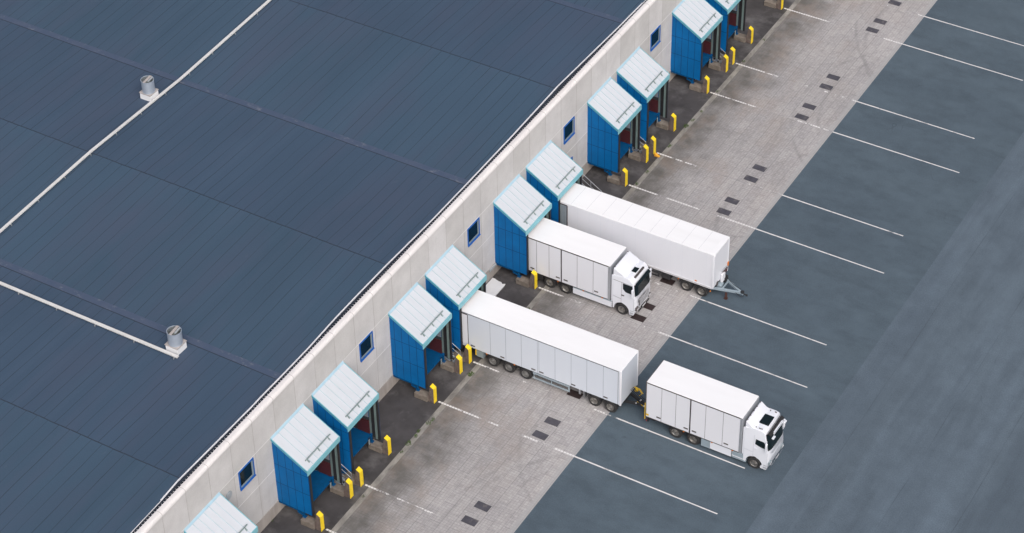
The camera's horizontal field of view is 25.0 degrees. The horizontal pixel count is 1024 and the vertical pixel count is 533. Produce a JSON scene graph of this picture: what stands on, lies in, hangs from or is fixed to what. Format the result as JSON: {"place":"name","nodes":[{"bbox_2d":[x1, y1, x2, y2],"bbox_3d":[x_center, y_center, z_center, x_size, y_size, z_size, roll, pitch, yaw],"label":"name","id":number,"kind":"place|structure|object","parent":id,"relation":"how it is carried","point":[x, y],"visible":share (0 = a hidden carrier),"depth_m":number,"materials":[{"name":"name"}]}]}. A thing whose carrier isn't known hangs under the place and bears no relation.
{"place":"outdoors","nodes":[
{"label":"outdoors","id":0,"kind":"place"},
{"bbox_2d":[261,0,794,532],"bbox_3d":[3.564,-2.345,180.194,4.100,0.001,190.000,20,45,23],"label":"apron","id":1,"kind":"object","parent":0,"point":[405,414],"depth_m":169.95,"materials":[{"name":"grey concrete"}]},
{"bbox_2d":[301,511,324,531],"bbox_3d":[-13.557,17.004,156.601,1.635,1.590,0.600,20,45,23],"label":"guard post","id":2,"kind":"object","parent":1,"relation":"on","point":[317,523],"visible":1,"depth_m":156.66,"materials":[{"name":"concrete"}]},
{"bbox_2d":[330,478,353,498],"bbox_3d":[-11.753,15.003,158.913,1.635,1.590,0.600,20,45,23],"label":"guard post","id":3,"kind":"object","parent":1,"relation":"on","point":[346,490],"visible":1,"depth_m":158.97,"materials":[{"name":"concrete"}]},
{"bbox_2d":[333,464,351,485],"bbox_3d":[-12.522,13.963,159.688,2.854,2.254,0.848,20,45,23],"label":"steel stair","id":4,"kind":"object","parent":1,"relation":"on","point":[343,478],"visible":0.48,"depth_m":159.64,"materials":[{"name":"grey metal"}]},
{"bbox_2d":[342,467,363,486],"bbox_3d":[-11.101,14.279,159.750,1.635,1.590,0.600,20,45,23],"label":"guard post","id":5,"kind":"object","parent":1,"relation":"on","point":[357,478],"visible":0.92,"depth_m":159.69,"materials":[{"name":"concrete"}]},
{"bbox_2d":[368,435,391,454],"bbox_3d":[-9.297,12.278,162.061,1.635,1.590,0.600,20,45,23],"label":"guard post","id":6,"kind":"object","parent":1,"relation":"on","point":[384,447],"visible":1,"depth_m":162.12,"materials":[{"name":"concrete"}]},
{"bbox_2d":[414,383,436,403],"bbox_3d":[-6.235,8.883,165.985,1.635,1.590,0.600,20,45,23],"label":"guard post","id":7,"kind":"object","parent":1,"relation":"on","point":[427,396],"visible":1,"depth_m":166.03,"materials":[{"name":"concrete"}]},
{"bbox_2d":[440,354,462,373],"bbox_3d":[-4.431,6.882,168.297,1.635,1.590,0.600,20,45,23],"label":"guard post","id":8,"kind":"object","parent":1,"relation":"on","point":[452,367],"visible":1,"depth_m":168.35,"materials":[{"name":"concrete"}]},
{"bbox_2d":[444,343,460,362],"bbox_3d":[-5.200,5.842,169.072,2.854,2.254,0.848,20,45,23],"label":"steel stair","id":9,"kind":"object","parent":1,"relation":"on","point":[453,355],"visible":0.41,"depth_m":168.96,"materials":[{"name":"grey metal"}]},
{"bbox_2d":[452,344,471,363],"bbox_3d":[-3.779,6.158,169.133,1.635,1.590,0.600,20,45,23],"label":"guard post","id":10,"kind":"object","parent":1,"relation":"on","point":[466,355],"visible":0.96,"depth_m":169.01,"materials":[{"name":"metal"}]},
{"bbox_2d":[486,278,504,295],"bbox_3d":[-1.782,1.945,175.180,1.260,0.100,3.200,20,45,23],"label":"ribbed sheet","id":11,"kind":"object","parent":1,"relation":"on","point":[494,286],"visible":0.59,"depth_m":175.60,"materials":[{"name":"white metal"}]},
{"bbox_2d":[273,40,764,520],"bbox_3d":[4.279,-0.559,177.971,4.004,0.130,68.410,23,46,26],"label":"weeds","id":12,"kind":"object","parent":1,"relation":"on","point":[528,308],"visible":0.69,"depth_m":164.84,"materials":[{"name":"plant"}]},
{"bbox_2d":[516,270,536,288],"bbox_3d":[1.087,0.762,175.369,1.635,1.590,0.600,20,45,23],"label":"guard post","id":13,"kind":"object","parent":1,"relation":"on","point":[531,282],"visible":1,"depth_m":175.42,"materials":[{"name":"concrete"}]},
{"bbox_2d":[607,168,627,186],"bbox_3d":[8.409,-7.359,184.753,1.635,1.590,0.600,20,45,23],"label":"guard post","id":14,"kind":"object","parent":1,"relation":"on","point":[622,180],"visible":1,"depth_m":184.81,"materials":[{"name":"concrete"}]},
{"bbox_2d":[629,137,645,152],"bbox_3d":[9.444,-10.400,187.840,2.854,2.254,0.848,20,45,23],"label":"steel stair","id":15,"kind":"object","parent":1,"relation":"on","point":[640,151],"visible":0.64,"depth_m":187.78,"materials":[{"name":"grey metal"}]},
{"bbox_2d":[628,144,648,162],"bbox_3d":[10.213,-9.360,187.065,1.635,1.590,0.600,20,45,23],"label":"guard post","id":16,"kind":"object","parent":1,"relation":"on","point":[643,156],"visible":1,"depth_m":187.10,"materials":[{"name":"concrete"}]},
{"bbox_2d":[639,136,655,154],"bbox_3d":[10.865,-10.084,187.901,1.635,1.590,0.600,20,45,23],"label":"guard post","id":17,"kind":"object","parent":1,"relation":"on","point":[652,146],"visible":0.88,"depth_m":187.69,"materials":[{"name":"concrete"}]},
{"bbox_2d":[656,113,675,130],"bbox_3d":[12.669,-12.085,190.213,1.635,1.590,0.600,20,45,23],"label":"guard post","id":18,"kind":"object","parent":1,"relation":"on","point":[667,125],"visible":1,"depth_m":190.27,"materials":[{"name":"concrete"}]},
{"bbox_2d":[689,75,709,93],"bbox_3d":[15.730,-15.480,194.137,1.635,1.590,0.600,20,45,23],"label":"guard post","id":19,"kind":"object","parent":1,"relation":"on","point":[700,88],"visible":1,"depth_m":194.19,"materials":[{"name":"concrete"}]},
{"bbox_2d":[708,54,728,71],"bbox_3d":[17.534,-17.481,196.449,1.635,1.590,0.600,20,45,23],"label":"guard post","id":20,"kind":"object","parent":1,"relation":"on","point":[718,66],"visible":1,"depth_m":196.49,"materials":[{"name":"concrete"}]},
{"bbox_2d":[712,48,725,62],"bbox_3d":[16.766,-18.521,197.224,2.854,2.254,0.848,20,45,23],"label":"steel stair","id":21,"kind":"object","parent":1,"relation":"on","point":[716,60],"visible":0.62,"depth_m":197.19,"materials":[{"name":"grey metal"}]},
{"bbox_2d":[715,47,734,64],"bbox_3d":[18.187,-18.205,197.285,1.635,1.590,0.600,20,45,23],"label":"guard post","id":22,"kind":"object","parent":1,"relation":"on","point":[731,56],"visible":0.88,"depth_m":197.07,"materials":[{"name":"metal"}]},
{"bbox_2d":[734,26,753,43],"bbox_3d":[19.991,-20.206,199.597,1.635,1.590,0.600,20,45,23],"label":"guard post","id":23,"kind":"object","parent":1,"relation":"on","point":[744,38],"visible":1,"depth_m":199.65,"materials":[{"name":"concrete"}]},
{"bbox_2d":[764,0,783,8],"bbox_3d":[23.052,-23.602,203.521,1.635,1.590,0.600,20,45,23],"label":"guard post","id":24,"kind":"object","parent":1,"relation":"on","point":[777,4],"visible":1,"depth_m":203.66,"materials":[{"name":"concrete"}]},
{"bbox_2d":[326,0,936,532],"bbox_3d":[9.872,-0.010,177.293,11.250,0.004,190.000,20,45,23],"label":"paving","id":25,"kind":"structure","parent":0,"point":[470,448],"depth_m":178.78,"materials":[{"name":"grey concrete"}]},
{"bbox_2d":[461,515,478,525],"bbox_3d":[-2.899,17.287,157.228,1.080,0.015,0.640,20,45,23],"label":"ground plate","id":26,"kind":"object","parent":25,"relation":"on","point":[466,519],"visible":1,"depth_m":157.24,"materials":[{"name":"metal"}]},
{"bbox_2d":[474,501,491,511],"bbox_3d":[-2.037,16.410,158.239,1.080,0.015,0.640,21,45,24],"label":"ground plate","id":27,"kind":"object","parent":25,"relation":"on","point":[480,505],"visible":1,"depth_m":158.23,"materials":[{"name":"metal"}]},
{"bbox_2d":[532,430,548,440],"bbox_3d":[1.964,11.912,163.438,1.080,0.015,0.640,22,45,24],"label":"ground plate","id":28,"kind":"object","parent":25,"relation":"on","point":[540,435],"visible":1,"depth_m":163.41,"materials":[{"name":"metal"}]},
{"bbox_2d":[461,290,638,405],"bbox_3d":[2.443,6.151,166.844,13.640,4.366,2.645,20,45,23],"label":"semi trailer","id":29,"kind":"object","parent":25,"relation":"on","point":[513,336],"visible":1,"depth_m":165.44,"materials":[{"name":"metal"}]},
{"bbox_2d":[544,416,560,426],"bbox_3d":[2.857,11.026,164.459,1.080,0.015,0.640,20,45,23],"label":"ground plate","id":30,"kind":"object","parent":25,"relation":"on","point":[552,421],"visible":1,"depth_m":164.46,"materials":[{"name":"metal"}]},
{"bbox_2d":[329,0,800,532],"bbox_3d":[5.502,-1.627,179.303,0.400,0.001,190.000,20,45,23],"label":"concrete channel","id":31,"kind":"object","parent":25,"relation":"on","point":[531,304],"depth_m":174.65,"materials":[{"name":"grey concrete"}]},
{"bbox_2d":[567,389,582,398],"bbox_3d":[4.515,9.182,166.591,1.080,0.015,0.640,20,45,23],"label":"ground plate","id":32,"kind":"object","parent":25,"relation":"on","point":[575,394],"visible":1,"depth_m":166.56,"materials":[{"name":"black metal"}]},
{"bbox_2d":[528,217,651,314],"bbox_3d":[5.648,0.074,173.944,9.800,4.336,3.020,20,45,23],"label":"rigid truck","id":33,"kind":"object","parent":25,"relation":"on","point":[590,266],"visible":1,"depth_m":172.67,"materials":[{"name":"metal"}]},
{"bbox_2d":[585,387,645,411],"bbox_3d":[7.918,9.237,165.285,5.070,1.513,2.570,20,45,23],"label":"trailer dolly","id":34,"kind":"object","parent":25,"relation":"on","point":[594,400],"visible":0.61,"depth_m":164.92,"materials":[{"name":"metal"}]},
{"bbox_2d":[630,313,646,321],"bbox_3d":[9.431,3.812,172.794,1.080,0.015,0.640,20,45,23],"label":"ground plate","id":35,"kind":"object","parent":25,"relation":"on","point":[637,317],"visible":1,"depth_m":172.80,"materials":[{"name":"brown metal"}]},
{"bbox_2d":[641,302,655,310],"bbox_3d":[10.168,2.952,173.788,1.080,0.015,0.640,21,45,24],"label":"ground plate","id":36,"kind":"object","parent":25,"relation":"on","point":[649,306],"visible":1,"depth_m":173.74,"materials":[{"name":"brown metal"}]},
{"bbox_2d":[560,183,747,299],"bbox_3d":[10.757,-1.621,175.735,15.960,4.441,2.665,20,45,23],"label":"drawbar trailer","id":37,"kind":"object","parent":25,"relation":"on","point":[688,253],"visible":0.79,"depth_m":174.39,"materials":[{"name":"white paint"}]},
{"bbox_2d":[660,278,674,285],"bbox_3d":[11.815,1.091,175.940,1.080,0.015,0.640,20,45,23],"label":"ground plate","id":38,"kind":"object","parent":25,"relation":"on","point":[671,282],"visible":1,"depth_m":175.89,"materials":[{"name":"brown metal"}]},
{"bbox_2d":[716,207,731,215],"bbox_3d":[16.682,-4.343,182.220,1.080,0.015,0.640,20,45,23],"label":"ground plate","id":39,"kind":"object","parent":25,"relation":"on","point":[724,211],"visible":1,"depth_m":182.22,"materials":[{"name":"metal"}]},
{"bbox_2d":[724,197,739,204],"bbox_3d":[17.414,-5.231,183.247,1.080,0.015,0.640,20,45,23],"label":"ground plate","id":40,"kind":"object","parent":25,"relation":"on","point":[732,200],"visible":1,"depth_m":183.26,"materials":[{"name":"metal"}]},
{"bbox_2d":[744,175,757,182],"bbox_3d":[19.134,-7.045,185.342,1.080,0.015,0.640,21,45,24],"label":"ground plate","id":41,"kind":"object","parent":25,"relation":"on","point":[751,179],"visible":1,"depth_m":185.36,"materials":[{"name":"metal"}]},
{"bbox_2d":[752,164,766,171],"bbox_3d":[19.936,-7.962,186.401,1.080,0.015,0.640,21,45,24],"label":"ground plate","id":42,"kind":"object","parent":25,"relation":"on","point":[759,167],"visible":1,"depth_m":186.40,"materials":[{"name":"metal"}]},
{"bbox_2d":[795,113,808,120],"bbox_3d":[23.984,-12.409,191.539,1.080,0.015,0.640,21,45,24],"label":"ground plate","id":43,"kind":"object","parent":25,"relation":"on","point":[801,117],"visible":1,"depth_m":191.50,"materials":[{"name":"metal"}]},
{"bbox_2d":[802,103,816,109],"bbox_3d":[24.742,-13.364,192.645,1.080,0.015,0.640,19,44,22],"label":"ground plate","id":44,"kind":"object","parent":25,"relation":"on","point":[809,106],"visible":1,"depth_m":192.63,"materials":[{"name":"metal"}]},
{"bbox_2d":[819,83,832,90],"bbox_3d":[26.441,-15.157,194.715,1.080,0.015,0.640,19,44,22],"label":"ground plate","id":45,"kind":"object","parent":25,"relation":"on","point":[826,86],"visible":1,"depth_m":194.73,"materials":[{"name":"metal"}]},
{"bbox_2d":[826,74,839,80],"bbox_3d":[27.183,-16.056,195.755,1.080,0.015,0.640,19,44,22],"label":"ground plate","id":46,"kind":"object","parent":25,"relation":"on","point":[833,77],"visible":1,"depth_m":195.72,"materials":[{"name":"metal"}]},
{"bbox_2d":[866,27,878,33],"bbox_3d":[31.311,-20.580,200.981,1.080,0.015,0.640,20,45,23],"label":"ground plate","id":47,"kind":"object","parent":25,"relation":"on","point":[873,30],"visible":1,"depth_m":200.94,"materials":[{"name":"metal"}]},
{"bbox_2d":[873,18,886,24],"bbox_3d":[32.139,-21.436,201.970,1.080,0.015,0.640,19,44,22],"label":"ground plate","id":48,"kind":"object","parent":25,"relation":"on","point":[879,21],"visible":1,"depth_m":201.96,"materials":[{"name":"metal"}]},
{"bbox_2d":[888,0,900,5],"bbox_3d":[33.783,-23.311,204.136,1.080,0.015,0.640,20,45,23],"label":"ground plate","id":49,"kind":"object","parent":25,"relation":"on","point":[894,2],"visible":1,"depth_m":204.16,"materials":[{"name":"metal"}]},
{"bbox_2d":[514,0,1023,532],"bbox_3d":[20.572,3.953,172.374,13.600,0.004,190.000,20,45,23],"label":"asphalt yard","id":50,"kind":"structure","parent":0,"point":[838,252],"depth_m":176.18,"materials":[{"name":"grey asphalt"}]},
{"bbox_2d":[644,360,786,469],"bbox_3d":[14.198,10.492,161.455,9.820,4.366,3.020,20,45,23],"label":"rigid truck","id":51,"kind":"object","parent":50,"relation":"on","point":[720,416],"visible":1,"depth_m":160.28,"materials":[{"name":"metal"}]},
{"bbox_2d":[746,132,1023,532],"bbox_3d":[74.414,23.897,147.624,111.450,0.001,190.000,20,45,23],"label":"roadway","id":52,"kind":"structure","parent":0,"point":[920,429],"depth_m":164.38,"materials":[{"name":"grey asphalt"}]},
{"label":"ground","id":53,"kind":"structure","parent":0,"visible":0},
{"bbox_2d":[0,0,681,532],"bbox_3d":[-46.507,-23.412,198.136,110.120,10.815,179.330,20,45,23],"label":"warehouse","id":54,"kind":"structure","parent":53,"relation":"on","point":[274,210],"depth_m":168.34,"materials":[{"name":"blue metal"}]},
{"bbox_2d":[0,281,178,359],"bbox_3d":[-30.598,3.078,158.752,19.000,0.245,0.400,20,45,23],"label":"cable tray","id":55,"kind":"object","parent":54,"relation":"on","point":[173,355],"visible":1,"depth_m":157.82,"materials":[{"name":"metal"}]},
{"bbox_2d":[0,0,270,232],"bbox_3d":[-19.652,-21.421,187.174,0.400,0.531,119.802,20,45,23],"label":"cable tray","id":56,"kind":"object","parent":54,"relation":"on","point":[39,196],"visible":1,"depth_m":175.10,"materials":[{"name":"metal"}]},
{"bbox_2d":[139,75,158,101],"bbox_3d":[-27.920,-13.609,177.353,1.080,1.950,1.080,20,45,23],"label":"roof fan","id":57,"kind":"object","parent":54,"relation":"on","point":[148,92],"visible":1,"depth_m":176.99},
{"bbox_2d":[164,325,186,354],"bbox_3d":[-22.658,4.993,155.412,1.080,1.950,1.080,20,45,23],"label":"roof fan","id":58,"kind":"object","parent":54,"relation":"on","point":[175,343],"visible":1,"depth_m":155.06},
{"bbox_2d":[184,492,257,532],"bbox_3d":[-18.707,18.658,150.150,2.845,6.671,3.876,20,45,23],"label":"dock shelter","id":59,"kind":"object","parent":54,"relation":"attached to","point":[219,513],"visible":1,"depth_m":149.07,"materials":[{"name":"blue metal"}]},
{"bbox_2d":[238,458,255,490],"bbox_3d":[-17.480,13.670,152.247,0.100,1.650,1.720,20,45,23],"label":"window","id":60,"kind":"structure","parent":54,"relation":"in","point":[246,474],"depth_m":152.30,"materials":[{"name":"blue glass"}]},
{"bbox_2d":[270,403,342,517],"bbox_3d":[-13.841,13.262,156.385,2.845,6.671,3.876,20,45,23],"label":"dock shelter","id":61,"kind":"object","parent":54,"relation":"attached to","point":[305,440],"visible":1,"depth_m":155.34,"materials":[{"name":"blue metal"}]},
{"bbox_2d":[311,361,380,473],"bbox_3d":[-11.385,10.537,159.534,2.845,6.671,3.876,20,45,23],"label":"dock shelter","id":62,"kind":"object","parent":54,"relation":"attached to","point":[345,397],"visible":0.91,"depth_m":158.30,"materials":[{"name":"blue metal"}]},
{"bbox_2d":[359,331,374,361],"bbox_3d":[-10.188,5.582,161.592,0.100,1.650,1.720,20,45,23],"label":"window","id":63,"kind":"structure","parent":54,"relation":"in","point":[366,346],"depth_m":161.65,"materials":[{"name":"blue glass"}]},
{"bbox_2d":[388,282,452,390],"bbox_3d":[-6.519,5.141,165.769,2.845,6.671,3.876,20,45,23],"label":"dock shelter","id":64,"kind":"object","parent":54,"relation":"attached to","point":[420,316],"visible":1,"depth_m":164.73,"materials":[{"name":"blue metal"}]},
{"bbox_2d":[425,244,486,351],"bbox_3d":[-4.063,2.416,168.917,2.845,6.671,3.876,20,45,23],"label":"dock shelter","id":65,"kind":"object","parent":54,"relation":"attached to","point":[455,278],"visible":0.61,"depth_m":167.29,"materials":[{"name":"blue metal"}]},
{"bbox_2d":[467,217,480,246],"bbox_3d":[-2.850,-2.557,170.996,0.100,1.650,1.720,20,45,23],"label":"window","id":66,"kind":"structure","parent":54,"relation":"in","point":[473,232],"depth_m":171.02,"materials":[{"name":"blue glass"}]},
{"bbox_2d":[493,174,551,277],"bbox_3d":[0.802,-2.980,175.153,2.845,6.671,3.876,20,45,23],"label":"dock shelter","id":67,"kind":"object","parent":54,"relation":"attached to","point":[522,207],"visible":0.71,"depth_m":173.86,"materials":[{"name":"blue metal"}]},
{"bbox_2d":[526,140,582,222],"bbox_3d":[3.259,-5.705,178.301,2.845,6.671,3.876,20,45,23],"label":"dock shelter","id":68,"kind":"object","parent":54,"relation":"attached to","point":[554,172],"visible":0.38,"depth_m":176.57,"materials":[{"name":"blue metal"}]},
{"bbox_2d":[564,116,574,144],"bbox_3d":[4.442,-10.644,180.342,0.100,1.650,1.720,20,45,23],"label":"window","id":69,"kind":"structure","parent":54,"relation":"in","point":[569,129],"depth_m":180.42,"materials":[{"name":"blue glass"}]},
{"bbox_2d":[587,76,641,175],"bbox_3d":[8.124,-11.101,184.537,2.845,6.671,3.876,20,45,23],"label":"dock shelter","id":70,"kind":"object","parent":54,"relation":"attached to","point":[613,121],"visible":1,"depth_m":183.52,"materials":[{"name":"blue metal"}]},
{"bbox_2d":[617,46,669,142],"bbox_3d":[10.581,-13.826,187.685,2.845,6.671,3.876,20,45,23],"label":"dock shelter","id":71,"kind":"object","parent":54,"relation":"attached to","point":[643,77],"visible":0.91,"depth_m":186.43,"materials":[{"name":"blue metal"}]},
{"bbox_2d":[650,25,660,50],"bbox_3d":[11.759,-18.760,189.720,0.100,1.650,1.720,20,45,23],"label":"window","id":72,"kind":"structure","parent":54,"relation":"in","point":[655,36],"depth_m":189.72,"materials":[{"name":"blue glass"}]},
{"bbox_2d":[670,0,722,83],"bbox_3d":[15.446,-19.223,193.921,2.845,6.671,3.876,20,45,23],"label":"dock shelter","id":73,"kind":"object","parent":54,"relation":"attached to","point":[696,36],"visible":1,"depth_m":192.84,"materials":[{"name":"blue metal"}]},
{"bbox_2d":[706,0,746,51],"bbox_3d":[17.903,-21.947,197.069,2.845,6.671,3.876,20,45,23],"label":"dock shelter","id":74,"kind":"object","parent":54,"relation":"attached to","point":[733,12],"visible":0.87,"depth_m":196.79,"materials":[{"name":"blue metal"}]}
]}

